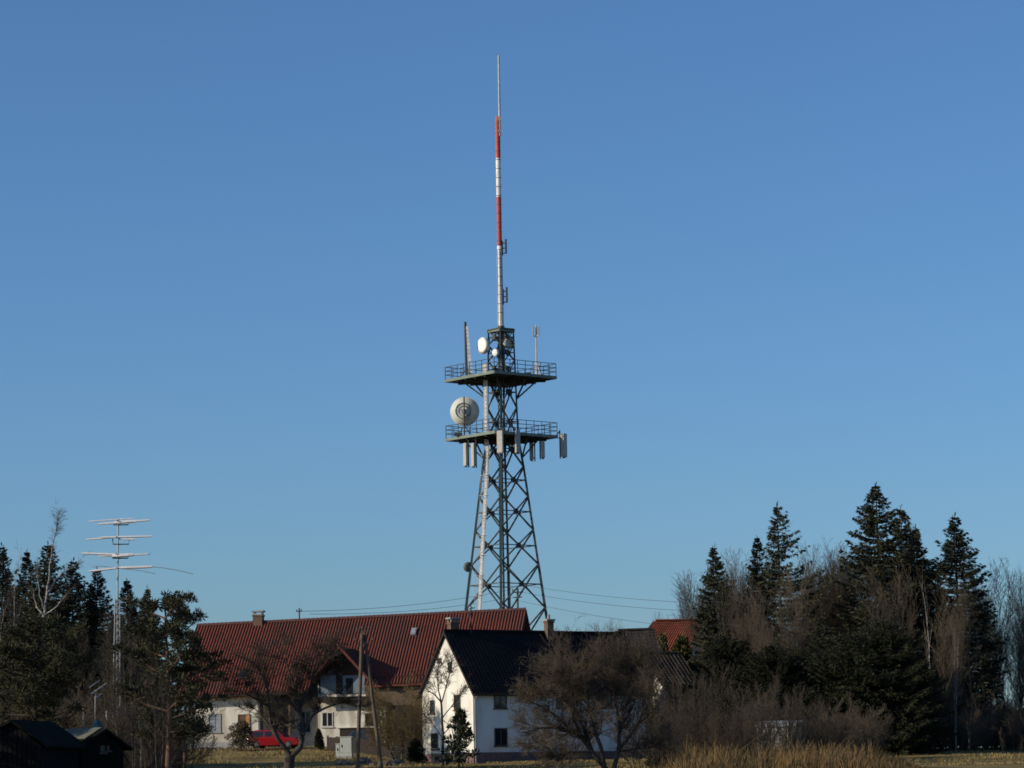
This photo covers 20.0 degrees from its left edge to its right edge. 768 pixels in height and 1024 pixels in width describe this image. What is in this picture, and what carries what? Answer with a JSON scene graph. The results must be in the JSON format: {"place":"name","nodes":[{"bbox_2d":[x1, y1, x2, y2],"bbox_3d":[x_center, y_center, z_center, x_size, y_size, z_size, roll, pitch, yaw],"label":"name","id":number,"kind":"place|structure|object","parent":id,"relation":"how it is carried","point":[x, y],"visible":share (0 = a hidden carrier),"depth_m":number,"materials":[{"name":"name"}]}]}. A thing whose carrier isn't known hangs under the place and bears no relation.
{"place":"outdoors","nodes":[
{"label":"outdoors","id":0,"kind":"place"},
{"bbox_2d":[0,0,1023,747],"label":"sky","id":1,"kind":"structure","parent":0,"point":[762,254],"materials":[{"name":"blue"}]},
{"bbox_2d":[177,745,1023,767],"bbox_3d":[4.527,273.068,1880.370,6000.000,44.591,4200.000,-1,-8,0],"label":"ground","id":2,"kind":"structure","parent":0,"point":[274,759],"depth_m":209.62,"materials":[{"name":"plant"}]},
{"bbox_2d":[0,575,22,685],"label":"tree","id":3,"kind":"object","parent":2,"relation":"on","point":[8,606],"visible":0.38,"depth_m":181.39,"materials":[{"name":"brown plant"}]},
{"bbox_2d":[0,542,26,675],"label":"spruce tree","id":4,"kind":"object","parent":2,"relation":"on","point":[5,580],"visible":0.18,"depth_m":204.80,"materials":[{"name":"green plant"}]},
{"bbox_2d":[1,552,44,663],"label":"spruce tree","id":5,"kind":"object","parent":2,"relation":"on","point":[21,581],"visible":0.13,"depth_m":202.74,"materials":[{"name":"green plant"}]},
{"bbox_2d":[0,719,87,767],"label":"shed","id":6,"kind":"structure","parent":2,"relation":"on","point":[36,744],"depth_m":111.31,"materials":[{"name":"wood"}]},
{"bbox_2d":[11,541,80,673],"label":"spruce tree","id":7,"kind":"object","parent":2,"relation":"on","point":[44,576],"visible":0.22,"depth_m":193.59,"materials":[{"name":"green plant"}]},
{"bbox_2d":[0,612,104,728],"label":"pine tree","id":8,"kind":"object","parent":2,"relation":"on","point":[39,701],"visible":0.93,"depth_m":146.46,"materials":[{"name":"green plant"}]},
{"bbox_2d":[26,497,92,658],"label":"birch tree","id":9,"kind":"object","parent":2,"relation":"on","point":[47,590],"visible":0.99,"depth_m":185.08,"materials":[{"name":"grey plant"}]},
{"bbox_2d":[40,557,105,675],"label":"spruce tree","id":10,"kind":"object","parent":2,"relation":"on","point":[76,607],"visible":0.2,"depth_m":190.60,"materials":[{"name":"green plant"}]},
{"bbox_2d":[61,613,104,717],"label":"bare tree","id":11,"kind":"object","parent":2,"relation":"on","point":[92,672],"visible":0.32,"depth_m":177.39,"materials":[{"name":"brown plant"}]},
{"bbox_2d":[74,567,116,671],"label":"spruce tree","id":12,"kind":"object","parent":2,"relation":"on","point":[94,599],"visible":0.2,"depth_m":191.53,"materials":[{"name":"green plant"}]},
{"bbox_2d":[65,727,132,767],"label":"shed","id":13,"kind":"structure","parent":2,"relation":"on","point":[106,748],"depth_m":117.14,"materials":[{"name":"wood"}]},
{"bbox_2d":[87,601,130,716],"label":"tree","id":14,"kind":"object","parent":2,"relation":"on","point":[108,645],"visible":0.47,"depth_m":175.51,"materials":[{"name":"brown plant"}]},
{"bbox_2d":[0,597,225,767],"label":"undergrowth","id":15,"kind":"object","parent":2,"relation":"on","point":[177,753],"visible":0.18,"depth_m":162.02,"materials":[{"name":"brown plant"}]},
{"bbox_2d":[100,655,133,742],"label":"bare tree","id":16,"kind":"object","parent":2,"relation":"on","point":[113,701],"visible":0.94,"depth_m":138.37,"materials":[{"name":"brown plant"}]},
{"bbox_2d":[113,519,120,718],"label":"antenna mast","id":17,"kind":"object","parent":2,"relation":"on","point":[118,623],"visible":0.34,"depth_m":171.73,"materials":[{"name":"metal"}]},
{"bbox_2d":[82,552,149,558],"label":"beam antenna","id":18,"kind":"object","parent":17,"relation":"attached to","point":[115,555],"visible":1,"depth_m":171.69,"materials":[{"name":"metal"}]},
{"bbox_2d":[88,518,149,525],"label":"beam antenna","id":19,"kind":"object","parent":17,"relation":"attached to","point":[122,521],"visible":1,"depth_m":171.89,"materials":[{"name":"metal"}]},
{"bbox_2d":[86,535,151,544],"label":"beam antenna","id":20,"kind":"object","parent":17,"relation":"attached to","point":[129,538],"visible":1,"depth_m":171.84,"materials":[{"name":"metal"}]},
{"bbox_2d":[89,566,191,573],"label":"beam antenna","id":21,"kind":"object","parent":17,"relation":"attached to","point":[126,567],"visible":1,"depth_m":171.58,"materials":[{"name":"metal"}]},
{"bbox_2d":[99,578,138,683],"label":"spruce tree","id":22,"kind":"object","parent":2,"relation":"on","point":[124,589],"visible":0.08,"depth_m":186.69,"materials":[{"name":"green plant"}]},
{"bbox_2d":[98,608,157,761],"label":"bare tree","id":23,"kind":"object","parent":2,"relation":"on","point":[132,665],"visible":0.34,"depth_m":164.12,"materials":[{"name":"brown plant"}]},
{"bbox_2d":[123,664,140,767],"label":"birch tree","id":24,"kind":"object","parent":2,"relation":"on","point":[132,716],"visible":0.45,"depth_m":150.82,"materials":[{"name":"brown plant"}]},
{"bbox_2d":[129,634,171,767],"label":"bare tree","id":25,"kind":"object","parent":2,"relation":"on","point":[150,738],"visible":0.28,"depth_m":149.18,"materials":[{"name":"brown plant"}]},
{"bbox_2d":[132,643,177,767],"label":"bare tree","id":26,"kind":"object","parent":2,"relation":"on","point":[162,703],"visible":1,"depth_m":135.13,"materials":[{"name":"brown plant"}]},
{"bbox_2d":[106,589,232,767],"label":"pine tree","id":27,"kind":"object","parent":2,"relation":"on","point":[169,602],"visible":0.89,"depth_m":139.19,"materials":[{"name":"green plant"}]},
{"bbox_2d":[150,604,212,767],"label":"pine tree","id":28,"kind":"object","parent":2,"relation":"on","point":[192,639],"visible":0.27,"depth_m":151.13,"materials":[{"name":"green plant"}]},
{"bbox_2d":[224,720,258,750],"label":"round bush","id":29,"kind":"object","parent":2,"relation":"on","point":[241,740],"visible":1,"depth_m":225.93,"materials":[{"name":"brown plant"}]},
{"bbox_2d":[251,730,299,748],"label":"parked car","id":30,"kind":"object","parent":2,"relation":"on","point":[264,740],"visible":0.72,"depth_m":228.92,"materials":[{"name":"metal"}]},
{"bbox_2d":[214,626,375,767],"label":"apple tree","id":31,"kind":"object","parent":2,"relation":"on","point":[289,760],"visible":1,"depth_m":144.54,"materials":[{"name":"brown plant"}]},
{"bbox_2d":[314,728,324,749],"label":"evergreen bush","id":32,"kind":"object","parent":2,"relation":"on","point":[319,740],"visible":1,"depth_m":226.21,"materials":[{"name":"green plant"}]},
{"bbox_2d":[340,736,353,757],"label":"electrical cabinet","id":33,"kind":"object","parent":2,"relation":"on","point":[346,746],"visible":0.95,"depth_m":216.27,"materials":[{"name":"metal"}]},
{"bbox_2d":[177,607,530,754],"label":"farmhouse","id":34,"kind":"object","parent":2,"relation":"on","point":[398,644],"visible":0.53,"depth_m":237.13,"materials":[{"name":"red tile"}]},
{"bbox_2d":[208,713,221,732],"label":"window","id":35,"kind":"structure","parent":34,"relation":"in","point":[217,719],"depth_m":235.65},
{"bbox_2d":[321,712,333,727],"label":"window","id":36,"kind":"structure","parent":34,"relation":"in","point":[327,717],"depth_m":234.11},
{"bbox_2d":[327,735,393,757],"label":"board fence","id":37,"kind":"object","parent":2,"relation":"on","point":[331,746],"visible":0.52,"depth_m":223.01,"materials":[{"name":"wood"}]},
{"bbox_2d":[355,626,382,767],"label":"utility pole","id":38,"kind":"object","parent":2,"relation":"on","point":[363,636],"visible":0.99,"depth_m":151.16,"materials":[{"name":"brown wood"}]},
{"bbox_2d":[355,669,431,761],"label":"bare bush","id":39,"kind":"object","parent":2,"relation":"on","point":[385,725],"visible":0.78,"depth_m":216.48,"materials":[{"name":"brown plant"}]},
{"bbox_2d":[406,738,427,763],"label":"evergreen bush","id":40,"kind":"object","parent":2,"relation":"on","point":[414,754],"visible":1,"depth_m":212.04,"materials":[{"name":"green plant"}]},
{"bbox_2d":[411,638,477,765],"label":"bare tree","id":41,"kind":"object","parent":2,"relation":"on","point":[440,664],"visible":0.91,"depth_m":200.85,"materials":[{"name":"brown plant"}]},
{"bbox_2d":[434,706,480,767],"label":"conifer tree","id":42,"kind":"object","parent":2,"relation":"on","point":[460,717],"visible":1,"depth_m":197.36,"materials":[{"name":"green plant"}]},
{"bbox_2d":[445,55,557,630],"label":"radio tower","id":43,"kind":"structure","parent":2,"relation":"on","point":[501,376],"depth_m":264.92,"materials":[{"name":"metal"}]},
{"bbox_2d":[450,397,478,435],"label":"microwave dish","id":44,"kind":"object","parent":43,"relation":"on","point":[463,410],"visible":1,"depth_m":265.46,"materials":[{"name":"metal"}]},
{"bbox_2d":[463,438,468,466],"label":"panel antenna","id":45,"kind":"object","parent":43,"relation":"attached to","point":[465,454],"visible":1,"depth_m":263.83,"materials":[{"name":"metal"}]},
{"bbox_2d":[461,322,471,375],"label":"pole antenna","id":46,"kind":"object","parent":43,"relation":"attached to","point":[466,343],"visible":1,"depth_m":266.06,"materials":[{"name":"metal"}]},
{"bbox_2d":[470,437,476,467],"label":"panel antenna","id":47,"kind":"object","parent":43,"relation":"attached to","point":[473,457],"visible":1,"depth_m":263.12,"materials":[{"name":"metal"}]},
{"bbox_2d":[477,337,489,353],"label":"microwave dish","id":48,"kind":"object","parent":43,"relation":"attached to","point":[483,345],"visible":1,"depth_m":265.80,"materials":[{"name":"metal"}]},
{"bbox_2d":[495,427,503,454],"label":"panel antenna","id":49,"kind":"object","parent":43,"relation":"attached to","point":[500,446],"visible":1,"depth_m":260.03,"materials":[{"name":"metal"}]},
{"bbox_2d":[556,430,566,458],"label":"panel antenna","id":50,"kind":"object","parent":43,"relation":"attached to","point":[563,444],"visible":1,"depth_m":265.07,"materials":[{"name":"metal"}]},
{"bbox_2d":[417,605,650,763],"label":"white house","id":51,"kind":"structure","parent":2,"relation":"on","point":[494,656],"depth_m":214.32,"materials":[{"name":"paint"}]},
{"bbox_2d":[494,696,507,708],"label":"window","id":52,"kind":"structure","parent":51,"relation":"in","point":[499,701],"depth_m":212.01,"materials":[{"name":"glass"}]},
{"bbox_2d":[494,728,508,746],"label":"window","id":53,"kind":"structure","parent":51,"relation":"in","point":[500,734],"depth_m":211.70,"materials":[{"name":"glass"}]},
{"bbox_2d":[520,708,602,767],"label":"bare bush","id":54,"kind":"object","parent":2,"relation":"on","point":[566,743],"visible":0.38,"depth_m":168.06,"materials":[{"name":"brown plant"}]},
{"bbox_2d":[504,614,687,767],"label":"fruit tree","id":55,"kind":"object","parent":2,"relation":"on","point":[553,679],"visible":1,"depth_m":158.49,"materials":[{"name":"brown plant"}]},
{"bbox_2d":[603,700,671,767],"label":"bare bush","id":56,"kind":"object","parent":2,"relation":"on","point":[636,738],"visible":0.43,"depth_m":170.29,"materials":[{"name":"brown plant"}]},
{"bbox_2d":[616,628,658,711],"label":"outbuilding","id":57,"kind":"structure","parent":2,"relation":"on","point":[651,633],"depth_m":230.70,"materials":[{"name":"brown tile"}]},
{"bbox_2d":[639,692,693,765],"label":"bare bush","id":58,"kind":"object","parent":2,"relation":"on","point":[678,731],"visible":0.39,"depth_m":180.13,"materials":[{"name":"brown plant"}]},
{"bbox_2d":[646,652,697,725],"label":"shed","id":59,"kind":"structure","parent":2,"relation":"on","point":[683,665],"depth_m":227.42,"materials":[{"name":"beige paint"}]},
{"bbox_2d":[648,619,702,657],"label":"red roofed house","id":60,"kind":"structure","parent":2,"relation":"on","point":[669,627],"depth_m":262.52,"materials":[{"name":"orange tile"}]},
{"bbox_2d":[640,674,714,763],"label":"bare bush","id":61,"kind":"object","parent":2,"relation":"on","point":[688,731],"visible":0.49,"depth_m":186.34,"materials":[{"name":"brown plant"}]},
{"bbox_2d":[670,634,693,666],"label":"thuja tree","id":62,"kind":"object","parent":2,"relation":"on","point":[681,645],"visible":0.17,"depth_m":237.72,"materials":[{"name":"green plant"}]},
{"bbox_2d":[645,659,739,747],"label":"bare bush","id":63,"kind":"object","parent":2,"relation":"on","point":[708,706],"visible":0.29,"depth_m":198.08,"materials":[{"name":"brown plant"}]},
{"bbox_2d":[674,576,717,618],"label":"bare tree","id":64,"kind":"object","parent":2,"relation":"on","point":[678,597],"visible":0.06,"depth_m":276.67,"materials":[{"name":"brown plant"}]},
{"bbox_2d":[670,686,758,751],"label":"bare bush","id":65,"kind":"object","parent":2,"relation":"on","point":[720,728],"visible":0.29,"depth_m":192.42,"materials":[{"name":"brown plant"}]},
{"bbox_2d":[688,545,742,679],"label":"spruce tree","id":66,"kind":"object","parent":2,"relation":"on","point":[713,583],"visible":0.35,"depth_m":235.30,"materials":[{"name":"green plant"}]},
{"bbox_2d":[682,634,757,718],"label":"evergreen bush","id":67,"kind":"object","parent":2,"relation":"on","point":[730,652],"visible":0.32,"depth_m":220.32,"materials":[{"name":"green plant"}]},
{"bbox_2d":[670,563,775,663],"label":"bare tree","id":68,"kind":"object","parent":2,"relation":"on","point":[685,598],"visible":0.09,"depth_m":248.51,"materials":[{"name":"brown plant"}]},
{"bbox_2d":[707,583,746,679],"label":"bare tree","id":69,"kind":"object","parent":2,"relation":"on","point":[718,608],"visible":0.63,"depth_m":223.83,"materials":[{"name":"brown plant"}]},
{"bbox_2d":[697,546,778,652],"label":"bare tree","id":70,"kind":"object","parent":2,"relation":"on","point":[742,582],"visible":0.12,"depth_m":244.38,"materials":[{"name":"brown plant"}]},
{"bbox_2d":[721,564,770,669],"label":"bare tree","id":71,"kind":"object","parent":2,"relation":"on","point":[740,624],"visible":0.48,"depth_m":224.13,"materials":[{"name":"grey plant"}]},
{"bbox_2d":[709,673,794,747],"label":"bare bush","id":72,"kind":"object","parent":2,"relation":"on","point":[735,699],"visible":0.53,"depth_m":188.39,"materials":[{"name":"brown plant"}]},
{"bbox_2d":[736,536,787,650],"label":"spruce tree","id":73,"kind":"object","parent":2,"relation":"on","point":[756,569],"visible":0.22,"depth_m":237.68,"materials":[{"name":"green plant"}]},
{"bbox_2d":[738,578,789,685],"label":"bare tree","id":74,"kind":"object","parent":2,"relation":"on","point":[758,633],"visible":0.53,"depth_m":219.55,"materials":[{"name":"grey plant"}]},
{"bbox_2d":[729,645,823,715],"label":"evergreen bush","id":75,"kind":"object","parent":2,"relation":"on","point":[772,663],"visible":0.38,"depth_m":216.15,"materials":[{"name":"green plant"}]},
{"bbox_2d":[743,684,812,748],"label":"bare bush","id":76,"kind":"object","parent":2,"relation":"on","point":[788,711],"visible":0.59,"depth_m":173.44,"materials":[{"name":"brown plant"}]},
{"bbox_2d":[650,728,926,767],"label":"reeds","id":77,"kind":"object","parent":2,"relation":"on","point":[796,757],"visible":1,"depth_m":135.14,"materials":[{"name":"beige plant"}]},
{"bbox_2d":[768,560,816,674],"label":"bare tree","id":78,"kind":"object","parent":2,"relation":"on","point":[795,635],"visible":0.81,"depth_m":221.68,"materials":[{"name":"brown plant"}]},
{"bbox_2d":[754,502,840,662],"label":"spruce tree","id":79,"kind":"object","parent":2,"relation":"on","point":[775,575],"visible":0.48,"depth_m":235.60,"materials":[{"name":"green plant"}]},
{"bbox_2d":[781,646,830,714],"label":"spruce tree","id":80,"kind":"object","parent":2,"relation":"on","point":[796,657],"visible":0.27,"depth_m":217.72,"materials":[{"name":"green plant"}]},
{"bbox_2d":[799,614,837,714],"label":"spruce tree","id":81,"kind":"object","parent":2,"relation":"on","point":[822,630],"visible":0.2,"depth_m":219.93,"materials":[{"name":"green plant"}]},
{"bbox_2d":[787,542,855,648],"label":"bare tree","id":82,"kind":"object","parent":2,"relation":"on","point":[819,609],"visible":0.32,"depth_m":243.45,"materials":[{"name":"brown plant"}]},
{"bbox_2d":[636,579,1023,766],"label":"undergrowth","id":83,"kind":"object","parent":2,"relation":"on","point":[1014,725],"visible":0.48,"depth_m":193.86,"materials":[{"name":"brown plant"}]},
{"bbox_2d":[783,694,880,749],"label":"bare bush","id":84,"kind":"object","parent":2,"relation":"on","point":[854,717],"visible":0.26,"depth_m":198.45,"materials":[{"name":"brown plant"}]},
{"bbox_2d":[786,536,888,669],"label":"bare tree","id":85,"kind":"object","parent":2,"relation":"on","point":[843,579],"visible":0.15,"depth_m":243.05,"materials":[{"name":"brown plant"}]},
{"bbox_2d":[819,555,864,643],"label":"bare tree","id":86,"kind":"object","parent":2,"relation":"on","point":[841,621],"visible":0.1,"depth_m":242.69,"materials":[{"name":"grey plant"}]},
{"bbox_2d":[793,629,909,751],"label":"evergreen bush","id":87,"kind":"object","parent":2,"relation":"on","point":[829,690],"visible":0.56,"depth_m":213.74,"materials":[{"name":"green plant"}]},
{"bbox_2d":[852,567,892,633],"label":"bare tree","id":88,"kind":"object","parent":2,"relation":"on","point":[872,608],"visible":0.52,"depth_m":223.98,"materials":[{"name":"brown plant"}]},
{"bbox_2d":[820,619,949,755],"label":"evergreen bush","id":89,"kind":"object","parent":2,"relation":"on","point":[909,680],"visible":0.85,"depth_m":212.21,"materials":[{"name":"green plant"}]},
{"bbox_2d":[828,482,941,706],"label":"spruce tree","id":90,"kind":"object","parent":2,"relation":"on","point":[880,561],"visible":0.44,"depth_m":233.41,"materials":[{"name":"green plant"}]},
{"bbox_2d":[863,564,924,656],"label":"bare tree","id":91,"kind":"object","parent":2,"relation":"on","point":[901,605],"visible":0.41,"depth_m":223.94,"materials":[{"name":"brown plant"}]},
{"bbox_2d":[868,505,942,679],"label":"spruce tree","id":92,"kind":"object","parent":2,"relation":"on","point":[908,546],"visible":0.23,"depth_m":237.34,"materials":[{"name":"green plant"}]},
{"bbox_2d":[886,658,960,753],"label":"evergreen bush","id":93,"kind":"object","parent":2,"relation":"on","point":[938,714],"visible":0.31,"depth_m":214.22,"materials":[{"name":"green plant"}]},
{"bbox_2d":[916,565,932,748],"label":"birch tree","id":94,"kind":"object","parent":2,"relation":"on","point":[928,654],"visible":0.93,"depth_m":220.16,"materials":[{"name":"brown plant"}]},
{"bbox_2d":[897,524,951,659],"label":"spruce tree","id":95,"kind":"object","parent":2,"relation":"on","point":[921,547],"visible":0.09,"depth_m":239.82,"materials":[{"name":"green plant"}]},
{"bbox_2d":[919,566,951,744],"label":"spruce tree","id":96,"kind":"object","parent":2,"relation":"on","point":[932,609],"visible":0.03,"depth_m":237.35,"materials":[{"name":"green plant"}]},
{"bbox_2d":[922,572,973,751],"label":"bare tree","id":97,"kind":"object","parent":2,"relation":"on","point":[945,648],"visible":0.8,"depth_m":222.91,"materials":[{"name":"brown plant"}]},
{"bbox_2d":[946,604,965,751],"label":"birch tree","id":98,"kind":"object","parent":2,"relation":"on","point":[954,670],"visible":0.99,"depth_m":218.16,"materials":[{"name":"brown plant"}]},
{"bbox_2d":[911,513,1015,749],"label":"spruce tree","id":99,"kind":"object","parent":2,"relation":"on","point":[950,551],"visible":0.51,"depth_m":232.00,"materials":[{"name":"green plant"}]},
{"bbox_2d":[956,691,978,752],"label":"bare tree","id":100,"kind":"object","parent":2,"relation":"on","point":[967,722],"visible":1,"depth_m":212.47,"materials":[{"name":"brown plant"}]},
{"bbox_2d":[954,591,986,750],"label":"bare tree","id":101,"kind":"object","parent":2,"relation":"on","point":[968,667],"visible":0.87,"depth_m":225.09,"materials":[{"name":"brown plant"}]},
{"bbox_2d":[963,558,1021,747],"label":"bare tree","id":102,"kind":"object","parent":2,"relation":"on","point":[995,581],"visible":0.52,"depth_m":236.66,"materials":[{"name":"brown plant"}]},
{"bbox_2d":[970,566,1023,747],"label":"bare tree","id":103,"kind":"object","parent":2,"relation":"on","point":[1006,656],"visible":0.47,"depth_m":235.31,"materials":[{"name":"brown plant"}]},
{"bbox_2d":[998,567,1023,746],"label":"bare tree","id":104,"kind":"object","parent":2,"relation":"on","point":[1017,688],"visible":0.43,"depth_m":251.28,"materials":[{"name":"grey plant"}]},
{"bbox_2d":[999,582,1023,687],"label":"bare tree","id":105,"kind":"object","parent":2,"relation":"on","point":[1018,656],"visible":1,"depth_m":233.12,"materials":[{"name":"brown plant"}]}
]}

